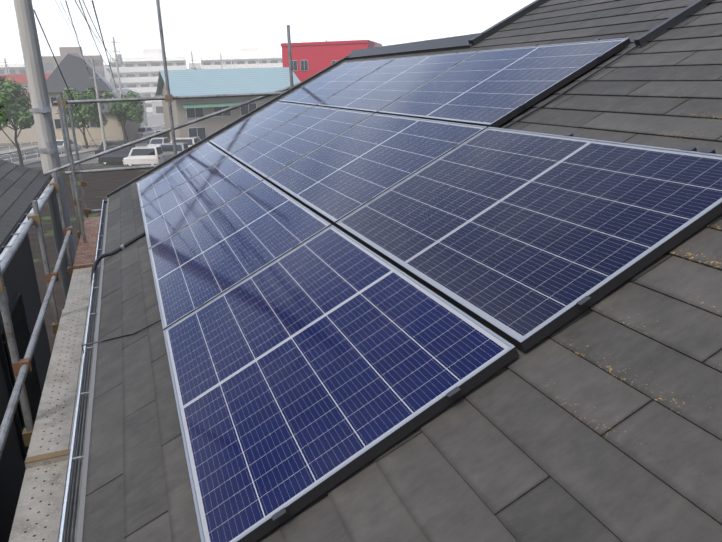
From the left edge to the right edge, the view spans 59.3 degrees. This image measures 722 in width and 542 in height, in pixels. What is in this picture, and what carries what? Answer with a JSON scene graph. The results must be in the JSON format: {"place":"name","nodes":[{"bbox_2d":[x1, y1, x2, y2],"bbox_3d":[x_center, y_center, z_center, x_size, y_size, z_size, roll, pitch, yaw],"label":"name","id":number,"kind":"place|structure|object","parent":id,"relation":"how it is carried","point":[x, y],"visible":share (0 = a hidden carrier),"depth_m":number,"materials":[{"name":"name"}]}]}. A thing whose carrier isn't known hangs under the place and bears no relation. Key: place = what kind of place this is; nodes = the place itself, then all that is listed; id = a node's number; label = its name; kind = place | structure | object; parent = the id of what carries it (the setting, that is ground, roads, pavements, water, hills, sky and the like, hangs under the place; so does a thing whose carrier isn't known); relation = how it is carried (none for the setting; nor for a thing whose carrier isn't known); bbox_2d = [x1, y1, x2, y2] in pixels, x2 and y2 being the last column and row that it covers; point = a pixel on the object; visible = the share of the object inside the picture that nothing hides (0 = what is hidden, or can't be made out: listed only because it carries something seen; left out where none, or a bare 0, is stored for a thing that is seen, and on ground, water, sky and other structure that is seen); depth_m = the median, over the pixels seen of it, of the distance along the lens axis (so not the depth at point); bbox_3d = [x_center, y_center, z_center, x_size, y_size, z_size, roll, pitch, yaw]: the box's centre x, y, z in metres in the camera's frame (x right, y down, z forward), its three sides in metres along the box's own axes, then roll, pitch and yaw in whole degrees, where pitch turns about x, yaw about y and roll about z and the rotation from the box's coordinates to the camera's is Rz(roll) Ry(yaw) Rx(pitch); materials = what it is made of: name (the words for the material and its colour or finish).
{"place":"outdoors","nodes":[
{"label":"outdoors","id":0,"kind":"place"},
{"bbox_2d":[0,98,37,142],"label":"wall","id":1,"kind":"structure","parent":0,"point":[28,135],"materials":[{"name":"beige concrete"}]},
{"bbox_2d":[0,175,51,541],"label":"neighbour walls","id":2,"kind":"structure","parent":0,"point":[19,274],"depth_m":8.93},
{"bbox_2d":[0,291,27,459],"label":"window","id":3,"kind":"structure","parent":2,"relation":"in","point":[8,377],"depth_m":8.36,"materials":[{"name":"black glass"}]},
{"bbox_2d":[2,303,23,432],"bbox_3d":[-4.874,1.431,9.088,0.001,1.750,1.700,-8,18,-19],"label":"window frame","id":4,"kind":"object","parent":3,"relation":"in","point":[11,376],"depth_m":8.48,"materials":[{"name":"grey metal"}]},
{"bbox_2d":[3,294,41,450],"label":"wall","id":5,"kind":"structure","parent":2,"relation":"attached to","point":[22,339],"depth_m":9.25,"materials":[{"name":"black"}]},
{"bbox_2d":[0,159,50,245],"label":"neighbour roof","id":6,"kind":"structure","parent":2,"relation":"on","point":[21,186],"depth_m":9.30,"materials":[{"name":"grey tile"}]},
{"bbox_2d":[0,177,58,262],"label":"gutter","id":7,"kind":"object","parent":2,"relation":"attached to","point":[10,243],"visible":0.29,"depth_m":7.34,"materials":[{"name":"white metal"}]},
{"bbox_2d":[0,176,52,260],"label":"gutter brackets","id":8,"kind":"object","parent":7,"relation":"attached to","point":[26,214],"visible":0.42,"depth_m":7.63,"materials":[{"name":"grey metal"}]},
{"bbox_2d":[0,73,51,82],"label":"roof","id":9,"kind":"structure","parent":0,"point":[20,78],"depth_m":93.39,"materials":[{"name":"red"}]},
{"bbox_2d":[42,60,103,76],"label":"building","id":10,"kind":"structure","parent":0,"point":[45,63],"depth_m":148.06,"materials":[{"name":"brown"}]},
{"bbox_2d":[42,47,105,78],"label":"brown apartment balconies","id":11,"kind":"structure","parent":10,"relation":"attached to","point":[71,49],"depth_m":150.82,"materials":[{"name":"beige concrete"}]},
{"bbox_2d":[0,112,152,167],"bbox_3d":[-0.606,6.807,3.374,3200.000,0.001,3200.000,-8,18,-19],"label":"ground","id":12,"kind":"structure","parent":0,"point":[63,161],"depth_m":68.81,"materials":[{"name":"grey asphalt"}]},
{"bbox_2d":[0,64,24,74],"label":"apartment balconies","id":13,"kind":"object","parent":12,"relation":"on","point":[8,65],"depth_m":194.89,"materials":[{"name":"white concrete"}]},
{"bbox_2d":[0,67,25,73],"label":"building","id":14,"kind":"structure","parent":12,"relation":"on","point":[19,70],"depth_m":195.89,"materials":[{"name":"grey concrete"}]},
{"bbox_2d":[0,75,34,165],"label":"tree","id":15,"kind":"object","parent":12,"relation":"on","point":[10,92],"depth_m":57.43,"materials":[{"name":"green plant"}]},
{"bbox_2d":[46,53,116,92],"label":"dark roof house","id":16,"kind":"structure","parent":12,"relation":"on","point":[76,74],"depth_m":84.35,"materials":[{"name":"grey tile"}]},
{"bbox_2d":[57,86,107,148],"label":"tree","id":17,"kind":"object","parent":12,"relation":"on","point":[87,111],"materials":[{"name":"green plant"}]},
{"bbox_2d":[0,124,164,165],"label":"road pavements","id":18,"kind":"structure","parent":12,"relation":"on","point":[62,155],"depth_m":72.50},
{"bbox_2d":[0,123,163,161],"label":"fence","id":19,"kind":"object","parent":18,"relation":"on","point":[39,153],"depth_m":74.11,"materials":[{"name":"white paint"}]},
{"bbox_2d":[91,59,109,163],"bbox_3d":[-24.426,-14.823,59.445,0.320,9.600,0.312,-8,18,-19],"label":"utility pole","id":20,"kind":"object","parent":12,"relation":"on","point":[100,115],"depth_m":59.31,"materials":[{"name":"grey concrete"}]},
{"bbox_2d":[86,64,100,78],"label":"windows","id":21,"kind":"structure","parent":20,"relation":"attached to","point":[93,65],"depth_m":58.32,"materials":[{"name":"grey glass"}]},
{"bbox_2d":[94,140,128,157],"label":"car","id":22,"kind":"object","parent":12,"relation":"on","point":[100,150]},
{"bbox_2d":[83,139,149,153],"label":"parking lot","id":23,"kind":"structure","parent":12,"relation":"on","point":[143,143],"depth_m":78.80,"materials":[{"name":"grey asphalt"}]},
{"bbox_2d":[102,90,143,139],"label":"tree","id":24,"kind":"object","parent":23,"relation":"on","point":[129,110],"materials":[{"name":"green plant"}]},
{"bbox_2d":[147,137,170,145],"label":"silver car","id":25,"kind":"object","parent":23,"relation":"on","point":[157,141],"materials":[{"name":"silver metal"}]},
{"bbox_2d":[150,130,169,140],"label":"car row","id":26,"kind":"object","parent":23,"relation":"on","point":[168,137],"depth_m":76.57,"materials":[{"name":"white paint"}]},
{"bbox_2d":[156,131,169,136],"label":"car","id":27,"kind":"object","parent":26,"relation":"attached to","point":[166,134],"depth_m":76.51,"materials":[{"name":"grey"}]},
{"bbox_2d":[170,137,197,146],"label":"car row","id":28,"kind":"object","parent":23,"relation":"on","point":[192,138],"depth_m":65.42,"materials":[{"name":"white paint"}]},
{"bbox_2d":[172,138,197,144],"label":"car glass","id":29,"kind":"object","parent":28,"relation":"attached to","point":[189,141],"depth_m":65.36,"materials":[{"name":"grey glass"}]},
{"bbox_2d":[137,127,155,137],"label":"van","id":30,"kind":"object","parent":12,"relation":"on","point":[145,133],"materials":[{"name":"white metal"}]},
{"bbox_2d":[109,61,185,107],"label":"windows","id":31,"kind":"structure","parent":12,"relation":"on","point":[141,84],"depth_m":160.06,"materials":[{"name":"grey glass"}]},
{"bbox_2d":[109,49,186,111],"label":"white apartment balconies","id":32,"kind":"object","parent":12,"relation":"on","point":[142,68],"depth_m":159.40,"materials":[{"name":"white concrete"}]},
{"bbox_2d":[152,100,162,114],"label":"building","id":33,"kind":"structure","parent":12,"relation":"on","point":[158,109],"depth_m":129.63,"materials":[{"name":"white concrete"}]},
{"bbox_2d":[201,48,282,68],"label":"apartment building","id":34,"kind":"structure","parent":12,"relation":"on","point":[251,56],"depth_m":178.62,"materials":[{"name":"white concrete"}]},
{"bbox_2d":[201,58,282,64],"bbox_3d":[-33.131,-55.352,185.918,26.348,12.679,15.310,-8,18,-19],"label":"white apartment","id":35,"kind":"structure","parent":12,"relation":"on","point":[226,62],"depth_m":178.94,"materials":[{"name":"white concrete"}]},
{"bbox_2d":[48,90,113,139],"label":"dark roof house","id":36,"kind":"structure","parent":0,"point":[58,133],"materials":[{"name":"beige paint"}]},
{"bbox_2d":[0,126,164,162],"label":"road","id":37,"kind":"structure","parent":0,"point":[16,159],"depth_m":71.34,"materials":[{"name":"grey asphalt"}]},
{"bbox_2d":[56,139,79,152],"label":"road car","id":38,"kind":"object","parent":37,"relation":"on","point":[61,148],"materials":[{"name":"white metal"}]},
{"bbox_2d":[0,125,163,162],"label":"road kerbs","id":39,"kind":"structure","parent":37,"relation":"on","point":[38,147],"depth_m":74.98,"materials":[{"name":"grey"}]},
{"bbox_2d":[147,114,164,125],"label":"white lot fence","id":40,"kind":"object","parent":37,"relation":"on","point":[155,119],"depth_m":110.68,"materials":[{"name":"white paint"}]},
{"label":"utility pole","id":41,"kind":"object","parent":37,"relation":"on","visible":0},
{"bbox_2d":[33,0,119,147],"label":"power lines","id":42,"kind":"object","parent":41,"relation":"attached to","point":[80,40],"visible":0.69,"depth_m":22.36,"materials":[{"name":"black rubber"}]},
{"bbox_2d":[117,54,122,62],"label":"pole transformer","id":43,"kind":"object","parent":41,"relation":"attached to","point":[119,59],"depth_m":88.95,"materials":[{"name":"grey metal"}]},
{"bbox_2d":[28,163,151,354],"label":"field soil","id":44,"kind":"structure","parent":0,"point":[99,187],"depth_m":38.37,"materials":[{"name":"brown soil"}]},
{"bbox_2d":[13,0,75,301],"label":"utility pole","id":45,"kind":"object","parent":44,"relation":"on","point":[34,68],"visible":0.5,"depth_m":11.27,"materials":[{"name":"grey concrete"}]},
{"bbox_2d":[31,101,58,153],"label":"utility pole fittings","id":46,"kind":"object","parent":45,"relation":"attached to","point":[49,149],"visible":0.79,"depth_m":11.19,"materials":[{"name":"grey metal"}]},
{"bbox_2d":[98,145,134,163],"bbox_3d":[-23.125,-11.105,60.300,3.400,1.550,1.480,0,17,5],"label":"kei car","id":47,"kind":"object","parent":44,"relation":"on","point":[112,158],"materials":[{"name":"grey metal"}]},
{"bbox_2d":[123,146,163,164],"bbox_3d":[-20.033,-10.600,58.344,3.400,1.550,1.480,0,17,5],"label":"car","id":48,"kind":"object","parent":44,"relation":"on","point":[144,160],"depth_m":57.70,"materials":[{"name":"white metal"}]},
{"bbox_2d":[0,0,300,458],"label":"scaffold pipes","id":49,"kind":"object","parent":44,"relation":"on","point":[19,391],"visible":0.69,"depth_m":8.07,"materials":[{"name":"grey metal"}]},
{"bbox_2d":[12,181,90,374],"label":"scaffold clamps","id":50,"kind":"object","parent":49,"relation":"on","point":[18,366],"visible":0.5,"depth_m":5.17,"materials":[{"name":"brown metal"}]},
{"bbox_2d":[25,306,88,468],"bbox_3d":[-2.316,0.770,5.247,0.480,0.045,2.920,-8,18,-19],"label":"scaffold plank","id":51,"kind":"object","parent":49,"relation":"on","point":[53,426],"visible":0.48,"depth_m":4.73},
{"bbox_2d":[0,94,172,463],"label":"scaffold clamps","id":52,"kind":"object","parent":49,"relation":"attached to","point":[26,435],"visible":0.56,"depth_m":4.32,"materials":[{"name":"gold metal"}]},
{"bbox_2d":[9,460,68,541],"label":"scaffold plank","id":53,"kind":"object","parent":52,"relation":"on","point":[38,514],"depth_m":3.52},
{"bbox_2d":[64,267,91,308],"bbox_3d":[-3.102,0.192,7.314,0.480,0.045,1.850,-8,18,-19],"label":"scaffold plank","id":54,"kind":"object","parent":52,"relation":"on","point":[79,293],"visible":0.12,"depth_m":7.19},
{"bbox_2d":[73,216,100,268],"bbox_3d":[-3.938,-0.490,9.485,0.480,0.045,3.200,-8,18,-19],"label":"scaffold plank","id":55,"kind":"object","parent":49,"relation":"on","point":[85,253],"visible":0.44,"depth_m":9.03,"materials":[{"name":"brown wood"}]},
{"bbox_2d":[159,142,187,160],"bbox_3d":[-18.318,-11.460,60.939,3.400,1.550,1.480,0,17,5],"label":"silver car","id":56,"kind":"object","parent":44,"relation":"on","point":[168,154],"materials":[{"name":"white metal"}]},
{"bbox_2d":[56,102,137,113],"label":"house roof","id":57,"kind":"structure","parent":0,"point":[106,107],"depth_m":79.46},
{"bbox_2d":[66,112,140,144],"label":"wall","id":58,"kind":"structure","parent":0,"point":[113,129],"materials":[{"name":"beige concrete"}]},
{"bbox_2d":[104,65,110,82],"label":"building","id":59,"kind":"structure","parent":0,"point":[107,72],"depth_m":187.82,"materials":[{"name":"white concrete"}]},
{"bbox_2d":[112,37,122,97],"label":"utility pole","id":60,"kind":"object","parent":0,"point":[118,74],"depth_m":89.45,"materials":[{"name":"grey concrete"}]},
{"bbox_2d":[113,89,147,97],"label":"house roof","id":61,"kind":"structure","parent":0,"point":[124,92],"depth_m":110.48,"materials":[{"name":"grey"}]},
{"bbox_2d":[0,47,281,111],"bbox_3d":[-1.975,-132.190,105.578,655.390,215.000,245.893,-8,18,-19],"label":"buildings","id":62,"kind":"structure","parent":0,"point":[157,66],"depth_m":133.45,"materials":[{"name":"grey concrete"}]},
{"bbox_2d":[138,97,147,124],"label":"building","id":63,"kind":"structure","parent":0,"point":[145,113],"depth_m":115.90,"materials":[{"name":"grey"}]},
{"bbox_2d":[187,63,200,69],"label":"building","id":64,"kind":"structure","parent":0,"point":[196,64],"depth_m":215.06,"materials":[{"name":"white concrete"}]},
{"bbox_2d":[161,82,277,140],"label":"building wall","id":65,"kind":"structure","parent":0,"point":[212,125],"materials":[{"name":"beige paint"}]},
{"bbox_2d":[182,102,244,108],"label":"window awning","id":66,"kind":"object","parent":65,"relation":"attached to","point":[204,105],"depth_m":69.60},
{"bbox_2d":[186,103,256,135],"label":"blue roof house frames","id":67,"kind":"structure","parent":65,"relation":"attached to","point":[214,116],"depth_m":70.22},
{"bbox_2d":[156,67,299,95],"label":"building roof","id":68,"kind":"structure","parent":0,"point":[217,81],"depth_m":72.67,"materials":[{"name":"blue metal"}]},
{"bbox_2d":[0,0,531,128],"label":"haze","id":69,"kind":"object","parent":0,"point":[196,36],"depth_m":84.36,"materials":[{"name":"white"}]},
{"bbox_2d":[0,0,534,68],"label":"sky","id":70,"kind":"structure","parent":0,"point":[463,4],"materials":[{"name":"white"}]},
{"bbox_2d":[280,40,381,81],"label":"red building","id":71,"kind":"structure","parent":0,"point":[319,56],"materials":[{"name":"red paint"}]},
{"bbox_2d":[292,60,338,70],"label":"red building frames","id":72,"kind":"structure","parent":71,"relation":"attached to","point":[304,67],"depth_m":81.16,"materials":[{"name":"metal"}]},
{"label":"house walls","id":73,"kind":"object","parent":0,"visible":0},
{"bbox_2d":[104,48,467,264],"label":"roof wing","id":74,"kind":"structure","parent":73,"relation":"on","point":[125,223],"depth_m":6.66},
{"bbox_2d":[82,0,721,541],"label":"roof","id":75,"kind":"structure","parent":73,"relation":"on","point":[598,420],"depth_m":1.73,"materials":[{"name":"tile"}]},
{"bbox_2d":[106,0,711,197],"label":"roof trims","id":76,"kind":"object","parent":75,"relation":"on","point":[462,41],"visible":0.77,"depth_m":6.48,"materials":[{"name":"grey metal"}]},
{"bbox_2d":[144,38,721,541],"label":"panel frame sides","id":77,"kind":"object","parent":75,"relation":"on","point":[330,482],"visible":0.5,"depth_m":1.88,"materials":[{"name":"metal"}]},
{"bbox_2d":[137,143,509,541],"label":"glass panel","id":78,"kind":"object","parent":77,"relation":"attached to","point":[306,366],"visible":1,"depth_m":2.40,"materials":[{"name":"blue glass"}]},
{"bbox_2d":[210,39,624,220],"bbox_3d":[-0.181,-1.505,5.887,1.835,0.895,5.182,-8,18,-19],"label":"glass panel","id":79,"kind":"object","parent":77,"relation":"attached to","point":[349,170],"visible":0.87,"depth_m":4.59,"materials":[{"name":"blue glass"}]},
{"bbox_2d":[136,38,721,541],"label":"panel frames","id":80,"kind":"structure","parent":77,"relation":"attached to","point":[382,258],"depth_m":2.89,"materials":[{"name":"silver metal"}]},
{"bbox_2d":[151,54,604,521],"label":"panel clamps","id":81,"kind":"object","parent":80,"relation":"attached to","point":[450,395],"visible":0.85,"depth_m":1.83,"materials":[{"name":"silver metal"}]},
{"bbox_2d":[382,38,715,153],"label":"mounting brackets","id":82,"kind":"object","parent":80,"relation":"attached to","point":[704,150],"visible":0.52,"depth_m":2.30,"materials":[{"name":"silver metal"}]},
{"bbox_2d":[338,128,721,339],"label":"glass panel","id":83,"kind":"object","parent":77,"relation":"attached to","point":[521,235],"visible":1,"depth_m":2.38,"materials":[{"name":"blue glass"}]},
{"bbox_2d":[503,44,638,128],"bbox_3d":[1.202,-1.001,3.468,0.896,0.443,0.265,-8,18,-19],"label":"flashing","id":84,"kind":"object","parent":75,"relation":"on","point":[571,87],"visible":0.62,"depth_m":3.55,"materials":[{"name":"black metal"}]},
{"bbox_3d":[-1.201,0.551,3.564,0.470,0.170,10.900,-8,18,-19],"label":"fascia","id":85,"kind":"object","parent":75,"relation":"attached to","visible":0},
{"bbox_2d":[58,199,106,541],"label":"gutter","id":86,"kind":"object","parent":85,"relation":"attached to","point":[71,519],"visible":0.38,"depth_m":2.97,"materials":[{"name":"grey metal"}]},
{"bbox_2d":[72,204,106,459],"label":"gutter brackets","id":87,"kind":"object","parent":86,"relation":"attached to","point":[78,457],"visible":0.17,"depth_m":3.71,"materials":[{"name":"silver metal"}]},
{"bbox_2d":[91,231,145,286],"bbox_3d":[-2.036,-0.032,5.349,0.624,0.585,0.201,-23,27,-49],"label":"conduit","id":88,"kind":"object","parent":86,"relation":"attached to","point":[115,251],"visible":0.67,"depth_m":5.34,"materials":[{"name":"black plastic"}]},
{"bbox_2d":[81,319,160,352],"bbox_3d":[-1.324,0.369,3.544,0.569,0.280,0.056,3,18,15],"label":"thin cable","id":89,"kind":"object","parent":86,"relation":"attached to","point":[120,336],"visible":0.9,"depth_m":3.54,"materials":[{"name":"black plastic"}]},
{"bbox_2d":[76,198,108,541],"bbox_3d":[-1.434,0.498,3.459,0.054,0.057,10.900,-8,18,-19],"label":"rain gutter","id":90,"kind":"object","parent":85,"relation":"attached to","point":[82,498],"visible":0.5,"depth_m":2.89,"materials":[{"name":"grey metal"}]}
]}

